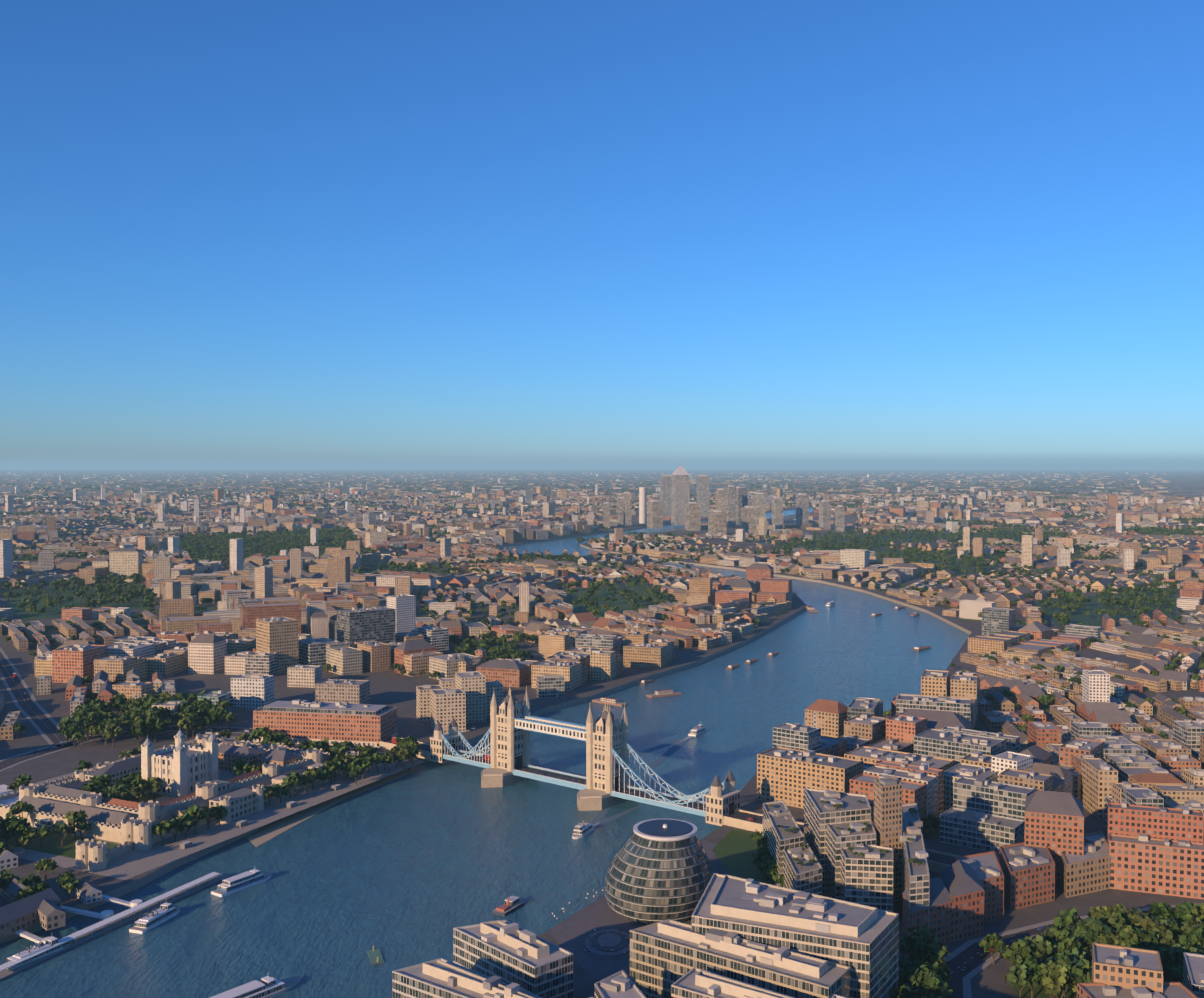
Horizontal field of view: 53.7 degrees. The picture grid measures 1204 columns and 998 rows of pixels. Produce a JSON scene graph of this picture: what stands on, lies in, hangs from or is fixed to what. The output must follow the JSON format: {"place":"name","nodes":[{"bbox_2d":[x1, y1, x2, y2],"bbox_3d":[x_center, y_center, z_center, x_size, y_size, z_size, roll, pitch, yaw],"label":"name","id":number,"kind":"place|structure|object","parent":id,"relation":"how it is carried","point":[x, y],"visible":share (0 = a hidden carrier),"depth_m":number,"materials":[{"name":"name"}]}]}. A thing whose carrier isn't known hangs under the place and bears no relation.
{"place":"outdoors","nodes":[
{"label":"outdoors","id":0,"kind":"place"},
{"bbox_2d":[0,647,77,747],"bbox_3d":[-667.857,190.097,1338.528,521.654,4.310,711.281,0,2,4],"label":"railway tracks","id":1,"kind":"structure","parent":0,"point":[43,722],"depth_m":1143.67,"materials":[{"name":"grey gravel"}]},
{"bbox_2d":[0,726,392,771],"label":"road","id":2,"kind":"structure","parent":0,"point":[7,763],"depth_m":970.00,"materials":[{"name":"grey asphalt"}]},
{"bbox_2d":[0,507,968,997],"bbox_3d":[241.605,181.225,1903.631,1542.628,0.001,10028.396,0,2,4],"label":"river water","id":3,"kind":"structure","parent":0,"point":[418,863],"depth_m":735.85,"materials":[{"name":"blue liquid"}]},
{"bbox_2d":[247,769,410,846],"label":"foreshore","id":4,"kind":"structure","parent":3,"relation":"on","point":[267,833],"depth_m":798.01,"materials":[{"name":"sand"}]},
{"bbox_2d":[0,601,930,997],"bbox_3d":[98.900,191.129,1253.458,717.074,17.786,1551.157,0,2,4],"label":"boats","id":5,"kind":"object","parent":3,"relation":"on","point":[16,917],"visible":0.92,"depth_m":609.55,"materials":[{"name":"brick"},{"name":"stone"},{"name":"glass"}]},
{"bbox_2d":[0,469,1203,997],"bbox_3d":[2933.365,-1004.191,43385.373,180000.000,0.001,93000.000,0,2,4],"label":"ground","id":6,"kind":"structure","parent":0,"point":[390,687],"depth_m":1431.65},
{"bbox_2d":[0,730,359,930],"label":"tower of london","id":7,"kind":"structure","parent":6,"relation":"on","point":[186,773],"depth_m":789.35,"materials":[{"name":"stone"}]},
{"bbox_2d":[0,736,424,879],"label":"castle grounds","id":8,"kind":"structure","parent":6,"relation":"on","point":[131,864],"depth_m":739.34,"materials":[{"name":"stone"}]},
{"bbox_2d":[47,652,502,747],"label":"office buildings","id":9,"kind":"structure","parent":6,"relation":"on","point":[339,710],"depth_m":1062.12,"materials":[{"name":"stone"}]},
{"bbox_2d":[0,506,970,943],"bbox_3d":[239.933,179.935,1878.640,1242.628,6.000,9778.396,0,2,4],"label":"river walls","id":10,"kind":"structure","parent":6,"relation":"on","point":[140,882],"depth_m":1186.32,"materials":[{"name":"stone"}]},
{"bbox_2d":[0,485,1133,781],"bbox_3d":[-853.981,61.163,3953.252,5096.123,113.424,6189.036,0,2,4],"label":"tower blocks","id":11,"kind":"structure","parent":6,"relation":"on","point":[1094,685],"depth_m":2187.40,"materials":[{"name":"concrete"}]},
{"bbox_2d":[0,530,1176,659],"bbox_3d":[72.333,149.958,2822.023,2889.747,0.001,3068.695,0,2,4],"label":"park trees","id":12,"kind":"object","parent":6,"relation":"on","point":[1083,618],"visible":0.19,"depth_m":2022.92,"materials":[{"name":"plant"}]},
{"bbox_2d":[0,481,1203,997],"bbox_3d":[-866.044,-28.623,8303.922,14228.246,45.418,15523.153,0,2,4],"label":"trees","id":13,"kind":"object","parent":6,"relation":"on","point":[1060,943],"visible":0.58,"depth_m":1137.40,"materials":[{"name":"green plant"}]},
{"bbox_2d":[0,606,1203,997],"bbox_3d":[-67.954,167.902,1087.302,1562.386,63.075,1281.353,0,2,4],"label":"city","id":14,"kind":"object","parent":6,"relation":"on","point":[1132,784],"visible":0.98,"depth_m":925.55,"materials":[{"name":"stone"}]},
{"bbox_2d":[0,517,1203,663],"bbox_3d":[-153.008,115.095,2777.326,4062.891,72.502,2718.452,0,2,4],"label":"city buildings","id":15,"kind":"structure","parent":6,"relation":"on","point":[320,592],"depth_m":2209.83,"materials":[{"name":"stone"}]},
{"bbox_2d":[0,471,1203,537],"bbox_3d":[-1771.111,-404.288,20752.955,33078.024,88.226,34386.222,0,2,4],"label":"city","id":16,"kind":"object","parent":6,"relation":"on","point":[1016,508],"visible":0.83,"depth_m":5889.13,"materials":[{"name":"stone"}]},
{"bbox_2d":[0,457,1203,468],"bbox_3d":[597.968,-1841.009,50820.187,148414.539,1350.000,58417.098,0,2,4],"label":"horizon haze","id":17,"kind":"object","parent":6,"relation":"on","point":[601,463],"visible":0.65,"depth_m":77319.13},
{"bbox_2d":[0,500,1203,734],"bbox_3d":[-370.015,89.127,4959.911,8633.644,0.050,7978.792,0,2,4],"label":"city greens","id":18,"kind":"object","parent":6,"relation":"on","point":[512,622],"visible":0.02,"depth_m":1821.15,"materials":[{"name":"plant"}]},
{"bbox_2d":[548,839,715,979],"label":"paved plaza","id":19,"kind":"structure","parent":6,"relation":"on","point":[594,938],"depth_m":578.40,"materials":[{"name":"stone"}]},
{"bbox_2d":[604,819,712,924],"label":"city hall","id":20,"kind":"structure","parent":6,"relation":"on","point":[658,870],"depth_m":585.03,"materials":[{"name":"glass"}]},
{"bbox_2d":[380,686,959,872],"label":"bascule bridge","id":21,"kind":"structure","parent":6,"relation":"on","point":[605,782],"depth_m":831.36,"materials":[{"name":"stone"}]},
{"bbox_2d":[603,464,844,535],"bbox_3d":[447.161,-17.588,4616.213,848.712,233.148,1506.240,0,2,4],"label":"skyscraper cluster","id":22,"kind":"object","parent":6,"relation":"on","point":[733,508],"visible":0.98,"depth_m":4340.87,"materials":[{"name":"glass"}]},
{"bbox_2d":[392,776,1110,997],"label":"office buildings","id":23,"kind":"structure","parent":6,"relation":"on","point":[798,935],"depth_m":502.50,"materials":[{"name":"concrete"}]},
{"bbox_2d":[0,0,1203,457],"label":"sky","id":24,"kind":"structure","parent":0,"point":[229,228],"materials":[{"name":"blue"}]},
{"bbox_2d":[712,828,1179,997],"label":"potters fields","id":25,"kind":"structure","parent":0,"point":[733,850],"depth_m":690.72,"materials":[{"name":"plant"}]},
{"bbox_2d":[924,903,1203,997],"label":"road","id":26,"kind":"structure","parent":0,"point":[968,960],"depth_m":557.09,"materials":[{"name":"grey asphalt"}]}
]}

